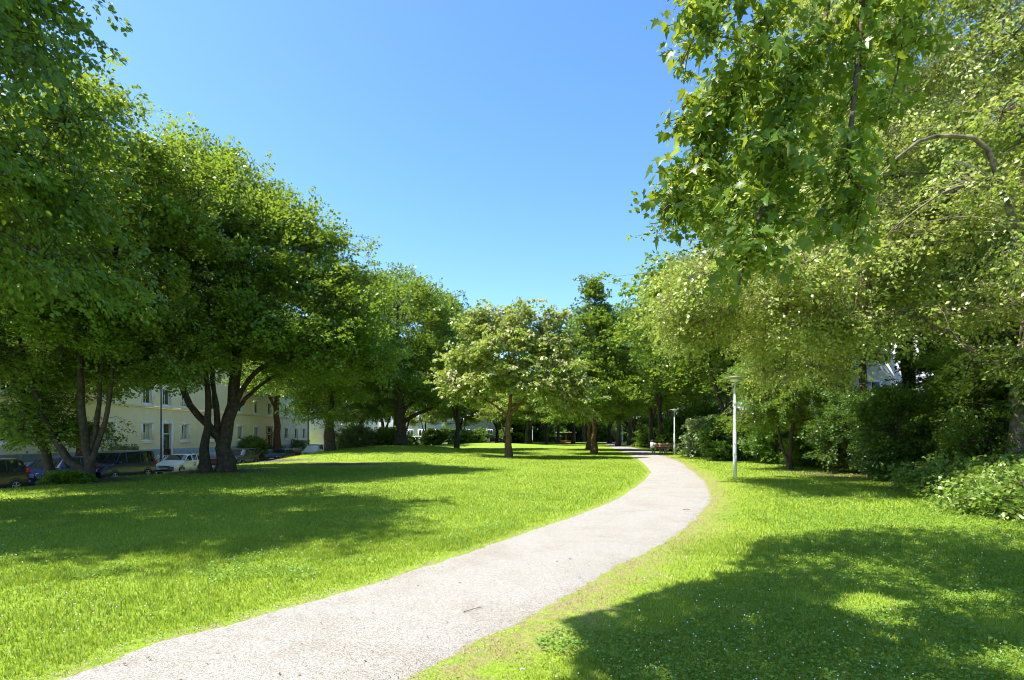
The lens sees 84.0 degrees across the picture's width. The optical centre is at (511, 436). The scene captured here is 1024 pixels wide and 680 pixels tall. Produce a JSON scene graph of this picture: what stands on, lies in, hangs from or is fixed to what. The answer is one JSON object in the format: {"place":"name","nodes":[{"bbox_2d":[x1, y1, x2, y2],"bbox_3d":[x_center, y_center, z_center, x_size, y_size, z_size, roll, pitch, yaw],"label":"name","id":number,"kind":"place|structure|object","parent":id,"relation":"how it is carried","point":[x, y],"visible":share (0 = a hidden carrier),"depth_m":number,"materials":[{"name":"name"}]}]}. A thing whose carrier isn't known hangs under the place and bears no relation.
{"place":"outdoors","nodes":[
{"label":"outdoors","id":0,"kind":"place"},
{"bbox_2d":[0,316,62,465],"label":"apartment building","id":1,"kind":"structure","parent":0,"point":[31,456],"depth_m":34.68,"materials":[{"name":"paint"}]},
{"bbox_2d":[309,411,378,446],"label":"apartment building","id":2,"kind":"structure","parent":0,"point":[316,435],"depth_m":90.00,"materials":[{"name":"white paint"}]},
{"bbox_2d":[23,442,717,679],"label":"path","id":3,"kind":"structure","parent":0,"point":[434,605],"depth_m":5.23,"materials":[{"name":"beige gravel"}]},
{"bbox_2d":[0,442,1023,679],"bbox_3d":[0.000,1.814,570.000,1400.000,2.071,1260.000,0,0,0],"label":"ground","id":4,"kind":"structure","parent":0,"point":[348,462],"depth_m":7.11,"materials":[{"name":"green plant"}]},
{"bbox_2d":[0,458,29,488],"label":"parked car","id":5,"kind":"object","parent":4,"relation":"on","point":[14,474],"visible":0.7,"depth_m":28.13,"materials":[{"name":"black paint"}]},
{"bbox_2d":[26,456,96,485],"bbox_3d":[-25.500,1.983,31.788,2.180,1.702,3.945,0,0,0],"label":"parked car","id":6,"kind":"object","parent":4,"relation":"on","point":[36,467],"visible":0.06,"depth_m":31.09,"materials":[{"name":"blue paint"}]},
{"bbox_2d":[35,468,98,485],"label":"shrub","id":7,"kind":"object","parent":4,"relation":"on","point":[65,476],"visible":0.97,"depth_m":19.20,"materials":[{"name":"green plant"}]},
{"bbox_2d":[0,166,147,474],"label":"leaning tree","id":8,"kind":"object","parent":4,"relation":"on","point":[51,385],"visible":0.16,"depth_m":20.69,"materials":[{"name":"green plant"}]},
{"bbox_2d":[0,315,152,455],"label":"red barked tree","id":9,"kind":"object","parent":4,"relation":"on","point":[116,393],"visible":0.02,"depth_m":35.46,"materials":[{"name":"green plant"}]},
{"bbox_2d":[0,0,206,339],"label":"lime tree","id":10,"kind":"object","parent":4,"relation":"on","point":[29,185],"visible":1,"depth_m":12.39,"materials":[{"name":"green plant"}]},
{"bbox_2d":[95,450,156,478],"bbox_3d":[-25.300,1.873,36.487,2.280,1.922,5.245,0,0,0],"label":"parked van","id":11,"kind":"object","parent":4,"relation":"on","point":[114,463],"visible":0.58,"depth_m":35.94,"materials":[{"name":"grey paint"}]},
{"bbox_2d":[109,443,154,455],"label":"shrub","id":12,"kind":"object","parent":4,"relation":"on","point":[128,447],"visible":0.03,"depth_m":42.79,"materials":[{"name":"green plant"}]},
{"bbox_2d":[0,72,288,479],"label":"multi stem tree","id":13,"kind":"object","parent":4,"relation":"on","point":[73,325],"visible":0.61,"depth_m":19.66,"materials":[{"name":"green plant"}]},
{"bbox_2d":[160,384,161,461],"bbox_3d":[-27.200,-1.080,44.600,0.900,7.640,0.240,0,0,0],"label":"lamp pole","id":14,"kind":"object","parent":4,"relation":"on","point":[160,424],"visible":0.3,"depth_m":44.56,"materials":[{"name":"grey metal"}]},
{"bbox_2d":[63,358,279,461],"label":"apartment building","id":15,"kind":"structure","parent":4,"relation":"on","point":[182,428],"depth_m":50.39,"materials":[{"name":"beige paint"}]},
{"bbox_2d":[102,419,117,443],"bbox_3d":[-30.050,-0.340,42.400,0.300,1.820,1.540,0,0,0],"label":"window","id":16,"kind":"structure","parent":15,"relation":"in","point":[109,420],"depth_m":42.76,"materials":[{"name":"white"}]},
{"bbox_2d":[141,421,153,442],"bbox_3d":[-30.050,-0.340,46.800,0.300,1.820,1.540,0,0,0],"label":"window","id":17,"kind":"structure","parent":15,"relation":"in","point":[145,425],"depth_m":46.97,"materials":[{"name":"white"}]},
{"bbox_2d":[141,388,153,406],"bbox_3d":[-30.050,-3.360,46.800,0.300,1.820,1.540,0,0,0],"label":"window","id":18,"kind":"structure","parent":15,"relation":"in","point":[146,402],"depth_m":47.11,"materials":[{"name":"white"}]},
{"bbox_2d":[162,386,171,407],"bbox_3d":[-30.050,-3.360,49.400,0.300,1.820,1.540,0,0,0],"label":"window","id":19,"kind":"structure","parent":15,"relation":"in","point":[165,398],"depth_m":49.55,"materials":[{"name":"white"}]},
{"bbox_2d":[162,421,173,458],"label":"door","id":20,"kind":"structure","parent":15,"relation":"in","point":[165,435],"depth_m":49.61,"materials":[{"name":"white"}]},
{"bbox_2d":[180,422,189,441],"bbox_3d":[-30.050,-0.340,52.200,0.300,1.820,1.540,0,0,0],"label":"window","id":21,"kind":"structure","parent":15,"relation":"in","point":[183,426],"depth_m":52.30,"materials":[{"name":"white"}]},
{"bbox_2d":[236,425,242,440],"bbox_3d":[-30.050,-0.340,62.700,0.300,1.820,1.540,0,0,0],"label":"window","id":22,"kind":"structure","parent":15,"relation":"in","point":[238,427],"depth_m":62.66,"materials":[{"name":"white"}]},
{"bbox_2d":[253,399,259,415],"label":"window","id":23,"kind":"structure","parent":15,"relation":"in","point":[254,406],"depth_m":66.94,"materials":[{"name":"white"}]},
{"bbox_2d":[266,426,273,450],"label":"door","id":24,"kind":"structure","parent":15,"relation":"in","point":[268,432],"depth_m":70.51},
{"bbox_2d":[156,454,198,473],"bbox_3d":[-25.500,2.103,43.688,2.100,1.463,3.995,0,0,0],"label":"parked car","id":25,"kind":"object","parent":4,"relation":"on","point":[174,462],"visible":0.73,"depth_m":42.88,"materials":[{"name":"white paint"}]},
{"bbox_2d":[87,204,293,471],"bbox_3d":[-15.532,-5.073,25.866,10.021,13.599,11.560,0,0,-38],"label":"slender tree","id":26,"kind":"object","parent":4,"relation":"on","point":[204,464],"visible":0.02,"depth_m":25.55,"materials":[{"name":"green plant"}]},
{"bbox_2d":[0,111,414,470],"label":"broad tree","id":27,"kind":"object","parent":4,"relation":"on","point":[340,347],"visible":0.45,"depth_m":23.89,"materials":[{"name":"green plant"}]},
{"bbox_2d":[192,449,271,464],"bbox_3d":[-28.400,2.170,59.900,0.320,1.360,18.700,0,0,0],"label":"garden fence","id":28,"kind":"object","parent":4,"relation":"on","point":[213,461],"visible":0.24,"depth_m":54.46,"materials":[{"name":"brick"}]},
{"bbox_2d":[232,448,259,463],"bbox_3d":[-25.600,1.983,53.587,2.160,1.702,4.345,0,0,0],"label":"parked car","id":29,"kind":"object","parent":4,"relation":"on","point":[245,455],"visible":0.41,"depth_m":53.21,"materials":[{"name":"grey paint"}]},
{"bbox_2d":[238,435,271,459],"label":"shrub","id":30,"kind":"object","parent":4,"relation":"on","point":[259,443],"visible":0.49,"depth_m":63.72,"materials":[{"name":"green plant"}]},
{"bbox_2d":[240,344,309,449],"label":"red barked tree","id":31,"kind":"object","parent":4,"relation":"on","point":[276,434],"visible":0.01,"depth_m":66.19,"materials":[{"name":"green plant"}]},
{"bbox_2d":[265,449,295,460],"bbox_3d":[-25.500,2.103,62.587,2.130,1.463,4.445,0,0,0],"label":"parked car","id":32,"kind":"object","parent":4,"relation":"on","point":[273,454],"visible":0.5,"depth_m":61.77,"materials":[{"name":"grey paint"}]},
{"bbox_2d":[279,384,308,447],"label":"apartment building","id":33,"kind":"structure","parent":4,"relation":"on","point":[288,433],"depth_m":77.07,"materials":[{"name":"white paint"}]},
{"bbox_2d":[291,438,309,452],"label":"shrub","id":34,"kind":"object","parent":4,"relation":"on","point":[297,443],"visible":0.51,"depth_m":77.02,"materials":[{"name":"green plant"}]},
{"bbox_2d":[301,444,323,454],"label":"parked van","id":35,"kind":"object","parent":4,"relation":"on","point":[310,448],"visible":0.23,"depth_m":72.49,"materials":[{"name":"white paint"}]},
{"bbox_2d":[258,312,400,450],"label":"background tree","id":36,"kind":"object","parent":4,"relation":"on","point":[290,382],"visible":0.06,"depth_m":52.66,"materials":[{"name":"green plant"}]},
{"bbox_2d":[221,259,439,450],"bbox_3d":[-14.009,-6.198,45.113,16.080,15.042,14.388,0,0,0],"label":"crowned tree","id":37,"kind":"object","parent":4,"relation":"on","point":[329,415],"visible":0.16,"depth_m":44.16,"materials":[{"name":"green plant"}]},
{"bbox_2d":[334,423,384,448],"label":"shrub","id":38,"kind":"object","parent":4,"relation":"on","point":[359,436],"visible":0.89,"depth_m":55.81,"materials":[{"name":"green plant"}]},
{"bbox_2d":[296,386,426,425],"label":"background tree","id":39,"kind":"object","parent":4,"relation":"on","point":[373,410],"visible":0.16,"depth_m":70.48,"materials":[{"name":"green plant"}]},
{"bbox_2d":[340,368,441,426],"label":"background tree","id":40,"kind":"object","parent":4,"relation":"on","point":[388,422],"visible":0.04,"depth_m":83.73,"materials":[{"name":"green plant"}]},
{"bbox_2d":[372,426,414,445],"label":"shrub","id":41,"kind":"object","parent":4,"relation":"on","point":[387,435],"visible":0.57,"depth_m":57.46,"materials":[{"name":"green plant"}]},
{"bbox_2d":[321,262,480,444],"bbox_3d":[-9.996,-7.512,49.746,15.553,17.225,13.550,0,0,-42],"label":"spreading tree","id":42,"kind":"object","parent":4,"relation":"on","point":[438,314],"visible":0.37,"depth_m":48.50,"materials":[{"name":"green plant"}]},
{"bbox_2d":[346,268,476,427],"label":"background tree","id":43,"kind":"object","parent":4,"relation":"on","point":[395,409],"visible":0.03,"depth_m":63.53,"materials":[{"name":"green plant"}]},
{"bbox_2d":[373,385,467,431],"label":"background tree","id":44,"kind":"object","parent":4,"relation":"on","point":[412,412],"visible":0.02,"depth_m":95.78,"materials":[{"name":"green plant"}]},
{"bbox_2d":[406,408,447,442],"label":"background tree","id":45,"kind":"object","parent":4,"relation":"on","point":[413,421],"visible":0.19,"depth_m":109.58,"materials":[{"name":"green plant"}]},
{"bbox_2d":[379,412,495,442],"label":"apartment building","id":46,"kind":"structure","parent":4,"relation":"on","point":[416,431],"depth_m":134.00,"materials":[{"name":"white"}]},
{"bbox_2d":[420,427,474,444],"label":"shrub","id":47,"kind":"object","parent":4,"relation":"on","point":[438,437],"visible":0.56,"depth_m":103.21,"materials":[{"name":"green plant"}]},
{"bbox_2d":[401,296,497,447],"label":"background tree","id":48,"kind":"object","parent":4,"relation":"on","point":[456,418],"visible":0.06,"depth_m":67.75,"materials":[{"name":"green plant"}]},
{"bbox_2d":[424,398,485,429],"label":"background tree","id":49,"kind":"object","parent":4,"relation":"on","point":[461,413],"visible":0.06,"depth_m":105.40,"materials":[{"name":"green plant"}]},
{"bbox_2d":[442,409,486,428],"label":"background tree","id":50,"kind":"object","parent":4,"relation":"on","point":[470,420],"visible":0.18,"depth_m":117.27,"materials":[{"name":"green plant"}]},
{"bbox_2d":[448,428,489,443],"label":"shrub","id":51,"kind":"object","parent":4,"relation":"on","point":[467,436],"visible":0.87,"depth_m":94.91,"materials":[{"name":"green plant"}]},
{"bbox_2d":[460,368,529,442],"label":"background tree","id":52,"kind":"object","parent":4,"relation":"on","point":[497,434],"visible":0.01,"depth_m":111.80,"materials":[{"name":"green plant"}]},
{"bbox_2d":[471,391,535,442],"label":"background tree","id":53,"kind":"object","parent":4,"relation":"on","point":[486,414],"visible":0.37,"depth_m":99.30,"materials":[{"name":"green plant"}]},
{"bbox_2d":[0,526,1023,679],"bbox_3d":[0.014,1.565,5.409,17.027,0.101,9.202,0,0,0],"label":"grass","id":54,"kind":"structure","parent":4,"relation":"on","point":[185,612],"depth_m":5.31,"materials":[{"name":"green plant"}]},
{"bbox_2d":[0,460,1023,679],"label":"clover","id":55,"kind":"object","parent":4,"relation":"on","point":[799,645],"depth_m":4.83,"materials":[{"name":"green plant"}]},
{"bbox_2d":[5,460,1023,679],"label":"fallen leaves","id":56,"kind":"object","parent":4,"relation":"on","point":[460,582],"visible":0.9,"depth_m":5.28,"materials":[{"name":"brown plant"}]},
{"bbox_2d":[495,368,535,443],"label":"background tree","id":57,"kind":"object","parent":4,"relation":"on","point":[530,433],"depth_m":121.69,"materials":[{"name":"brown plant"}]},
{"bbox_2d":[421,296,610,456],"bbox_3d":[0.025,-4.263,41.677,14.161,11.829,9.544,0,0,0],"label":"flowering tree","id":58,"kind":"object","parent":4,"relation":"on","point":[514,334],"visible":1,"depth_m":40.07,"materials":[{"name":"green plant"}]},
{"bbox_2d":[503,432,529,443],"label":"shrub","id":59,"kind":"object","parent":4,"relation":"on","point":[518,438],"visible":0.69,"depth_m":116.93,"materials":[{"name":"green plant"}]},
{"bbox_2d":[489,385,549,443],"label":"background tree","id":60,"kind":"object","parent":4,"relation":"on","point":[526,406],"visible":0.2,"depth_m":94.14,"materials":[{"name":"green plant"}]},
{"bbox_2d":[498,420,549,441],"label":"shrub","id":61,"kind":"object","parent":4,"relation":"on","point":[537,428],"visible":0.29,"depth_m":160.58,"materials":[{"name":"green plant"}]},
{"bbox_2d":[527,365,565,443],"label":"background tree","id":62,"kind":"object","parent":4,"relation":"on","point":[546,435],"visible":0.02,"depth_m":111.74,"materials":[{"name":"green plant"}]},
{"bbox_2d":[537,423,571,441],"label":"shrub","id":63,"kind":"object","parent":4,"relation":"on","point":[552,430],"visible":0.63,"depth_m":147.96,"materials":[{"name":"green plant"}]},
{"bbox_2d":[537,350,585,443],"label":"background tree","id":64,"kind":"object","parent":4,"relation":"on","point":[573,434],"visible":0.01,"depth_m":115.76,"materials":[{"name":"brown plant"}]},
{"bbox_2d":[535,337,644,449],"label":"conical tree","id":65,"kind":"object","parent":4,"relation":"on","point":[581,420],"visible":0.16,"depth_m":64.52,"materials":[{"name":"green plant"}]},
{"bbox_2d":[537,274,653,453],"bbox_3d":[7.236,-6.345,50.912,11.124,16.165,11.465,0,0,0],"label":"conical tree","id":66,"kind":"object","parent":4,"relation":"on","point":[618,382],"visible":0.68,"depth_m":49.27,"materials":[{"name":"green plant"}]},
{"bbox_2d":[566,419,624,441],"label":"shrub","id":67,"kind":"object","parent":4,"relation":"on","point":[602,433],"visible":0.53,"depth_m":160.70,"materials":[{"name":"green plant"}]},
{"bbox_2d":[574,331,643,445],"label":"background tree","id":68,"kind":"object","parent":4,"relation":"on","point":[618,439],"depth_m":89.69,"materials":[{"name":"brown plant"}]},
{"bbox_2d":[604,418,636,441],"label":"shrub","id":69,"kind":"object","parent":4,"relation":"on","point":[625,430],"visible":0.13,"depth_m":163.47,"materials":[{"name":"green plant"}]},
{"bbox_2d":[599,408,654,442],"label":"background tree","id":70,"kind":"object","parent":4,"relation":"on","point":[609,440],"visible":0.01,"depth_m":127.64,"materials":[{"name":"brown plant"}]},
{"bbox_2d":[627,417,632,444],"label":"background tree","id":71,"kind":"object","parent":4,"relation":"on","point":[630,433],"depth_m":103.63,"materials":[{"name":"brown plant"}]},
{"bbox_2d":[630,423,657,446],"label":"shrub","id":72,"kind":"object","parent":4,"relation":"on","point":[641,438],"visible":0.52,"depth_m":82.94,"materials":[{"name":"green plant"}]},
{"bbox_2d":[613,301,679,447],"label":"background tree","id":73,"kind":"object","parent":4,"relation":"on","point":[652,414],"depth_m":75.80,"materials":[{"name":"green plant"}]},
{"bbox_2d":[632,409,663,441],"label":"background tree","id":74,"kind":"object","parent":4,"relation":"on","point":[634,423],"visible":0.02,"depth_m":139.69,"materials":[{"name":"green plant"}]},
{"bbox_2d":[627,413,673,445],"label":"shrub","id":75,"kind":"object","parent":4,"relation":"on","point":[646,419],"visible":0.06,"depth_m":95.29,"materials":[{"name":"green plant"}]},
{"bbox_2d":[593,297,724,450],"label":"background tree","id":76,"kind":"object","parent":4,"relation":"on","point":[658,403],"visible":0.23,"depth_m":59.67,"materials":[{"name":"green plant"}]},
{"bbox_2d":[657,443,678,453],"bbox_3d":[14.048,1.114,51.251,1.800,0.950,0.640,0,0,43],"label":"park bench","id":77,"kind":"object","parent":4,"relation":"on","point":[667,445],"visible":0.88,"depth_m":51.47,"materials":[{"name":"brown wood"}]},
{"bbox_2d":[636,357,742,410],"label":"background tree","id":78,"kind":"object","parent":4,"relation":"on","point":[680,405],"visible":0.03,"depth_m":84.39,"materials":[{"name":"green plant"}]},
{"bbox_2d":[641,359,741,407],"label":"background tree","id":79,"kind":"object","parent":4,"relation":"on","point":[710,396],"visible":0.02,"depth_m":67.88,"materials":[{"name":"green plant"}]},
{"bbox_2d":[648,397,737,417],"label":"background tree","id":80,"kind":"object","parent":4,"relation":"on","point":[669,415],"visible":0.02,"depth_m":117.89,"materials":[{"name":"green plant"}]},
{"bbox_2d":[676,414,710,456],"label":"shrub","id":81,"kind":"object","parent":4,"relation":"on","point":[691,447],"visible":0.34,"depth_m":43.69,"materials":[{"name":"green plant"}]},
{"bbox_2d":[655,400,739,450],"bbox_3d":[20.028,-0.616,59.703,10.491,6.598,7.752,0,0,31],"label":"shrub","id":82,"kind":"object","parent":4,"relation":"on","point":[701,410],"visible":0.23,"depth_m":59.88,"materials":[{"name":"green plant"}]},
{"bbox_2d":[692,414,763,460],"bbox_3d":[14.461,0.217,37.628,5.250,3.458,5.181,0,0,0],"label":"shrub","id":83,"kind":"object","parent":4,"relation":"on","point":[709,443],"visible":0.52,"depth_m":36.60,"materials":[{"name":"green plant"}]},
{"bbox_2d":[602,241,858,458],"bbox_3d":[14.959,-6.096,40.535,19.865,15.689,17.207,0,0,-23],"label":"background tree","id":84,"kind":"object","parent":4,"relation":"on","point":[628,333],"visible":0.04,"depth_m":40.37,"materials":[{"name":"green plant"}]},
{"bbox_2d":[724,376,745,477],"bbox_3d":[8.540,-0.345,21.800,0.800,3.910,0.800,0,0,0],"label":"street lamp","id":85,"kind":"object","parent":4,"relation":"on","point":[734,379],"visible":0.97,"depth_m":21.74,"materials":[{"name":"metal"}]},
{"bbox_2d":[658,347,854,395],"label":"background tree","id":86,"kind":"object","parent":4,"relation":"on","point":[704,385],"visible":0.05,"depth_m":54.02,"materials":[{"name":"green plant"}]},
{"bbox_2d":[715,414,819,463],"bbox_3d":[16.027,0.098,33.518,6.315,3.702,4.544,0,0,-20],"label":"shrub","id":87,"kind":"object","parent":4,"relation":"on","point":[769,450],"visible":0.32,"depth_m":32.69,"materials":[{"name":"green plant"}]},
{"bbox_2d":[709,336,874,469],"bbox_3d":[13.619,-1.709,27.659,7.965,6.921,7.065,0,0,0],"label":"feathery tree","id":88,"kind":"object","parent":4,"relation":"on","point":[776,406],"visible":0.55,"depth_m":26.78,"materials":[{"name":"green plant"}]},
{"bbox_2d":[639,0,964,308],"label":"maple tree","id":89,"kind":"object","parent":4,"relation":"on","point":[715,113],"visible":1,"depth_m":4.21,"materials":[{"name":"green plant"}]},
{"bbox_2d":[598,66,1023,412],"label":"background tree","id":90,"kind":"object","parent":4,"relation":"on","point":[633,291],"visible":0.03,"depth_m":36.59,"materials":[{"name":"green plant"}]},
{"bbox_2d":[770,413,862,467],"bbox_3d":[16.246,0.315,29.779,5.476,3.401,4.707,0,0,0],"label":"shrub","id":91,"kind":"object","parent":4,"relation":"on","point":[798,452],"visible":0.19,"depth_m":29.45,"materials":[{"name":"green plant"}]},
{"bbox_2d":[631,0,1023,458],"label":"arching tree","id":92,"kind":"object","parent":4,"relation":"on","point":[874,289],"visible":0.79,"depth_m":14.95,"materials":[{"name":"green plant"}]},
{"bbox_2d":[793,382,912,473],"bbox_3d":[14.712,-0.262,24.549,5.515,4.355,4.873,0,0,0],"label":"shrub","id":93,"kind":"object","parent":4,"relation":"on","point":[839,423],"visible":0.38,"depth_m":24.40,"materials":[{"name":"green plant"}]},
{"bbox_2d":[741,206,996,466],"bbox_3d":[17.324,-5.567,30.618,14.032,14.615,12.954,0,0,-16],"label":"background tree","id":94,"kind":"object","parent":4,"relation":"on","point":[784,233],"depth_m":27.42,"materials":[{"name":"green plant"}]},
{"bbox_2d":[719,45,1023,392],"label":"background tree","id":95,"kind":"object","parent":4,"relation":"on","point":[904,381],"visible":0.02,"depth_m":28.85,"materials":[{"name":"green plant"}]},
{"bbox_2d":[770,334,1005,443],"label":"apartment building","id":96,"kind":"structure","parent":4,"relation":"on","point":[889,369],"depth_m":48.00,"materials":[{"name":"white paint"}]},
{"bbox_2d":[867,380,881,390],"bbox_3d":[30.286,-3.888,47.964,1.714,1.617,0.068,0,0,0],"label":"window","id":97,"kind":"structure","parent":96,"relation":"in","point":[870,384],"depth_m":47.93,"materials":[{"name":"blue"}]},
{"bbox_2d":[771,188,1022,391],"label":"background tree","id":98,"kind":"object","parent":4,"relation":"on","point":[864,371],"depth_m":27.00,"materials":[{"name":"green plant"}]},
{"bbox_2d":[820,380,985,480],"bbox_3d":[14.566,-0.095,20.696,5.021,4.128,5.124,0,0,-25],"label":"shrub","id":99,"kind":"object","parent":4,"relation":"on","point":[894,441],"visible":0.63,"depth_m":20.43,"materials":[{"name":"green plant"}]},
{"bbox_2d":[828,117,1023,373],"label":"background tree","id":100,"kind":"object","parent":4,"relation":"on","point":[927,350],"visible":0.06,"depth_m":26.48,"materials":[{"name":"green plant"}]},
{"bbox_2d":[881,451,1017,493],"bbox_3d":[12.833,1.296,16.120,4.684,1.773,4.780,0,0,0],"label":"shrub","id":101,"kind":"object","parent":4,"relation":"on","point":[922,469],"visible":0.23,"depth_m":15.97,"materials":[{"name":"green plant"}]},
{"bbox_2d":[884,289,1020,401],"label":"background tree","id":102,"kind":"object","parent":4,"relation":"on","point":[918,371],"visible":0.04,"depth_m":34.47,"materials":[{"name":"green plant"}]},
{"bbox_2d":[896,344,1016,459],"bbox_3d":[16.767,-0.864,20.442,5.994,5.154,6.122,0,0,-19],"label":"shrub","id":103,"kind":"object","parent":4,"relation":"on","point":[923,395],"visible":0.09,"depth_m":19.93,"materials":[{"name":"green plant"}]},
{"bbox_2d":[894,338,1023,463],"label":"shrub","id":104,"kind":"object","parent":4,"relation":"on","point":[959,419],"visible":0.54,"depth_m":17.61,"materials":[{"name":"green plant"}]},
{"bbox_2d":[900,450,1023,501],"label":"shrub","id":105,"kind":"object","parent":4,"relation":"on","point":[976,469],"visible":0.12,"depth_m":14.24,"materials":[{"name":"green plant"}]},
{"bbox_2d":[921,458,1023,523],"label":"shrub","id":106,"kind":"object","parent":4,"relation":"on","point":[999,494],"visible":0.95,"depth_m":11.21,"materials":[{"name":"green plant"}]},
{"bbox_2d":[0,0,1023,413],"label":"sky","id":107,"kind":"structure","parent":0,"point":[498,150],"materials":[{"name":"blue"}]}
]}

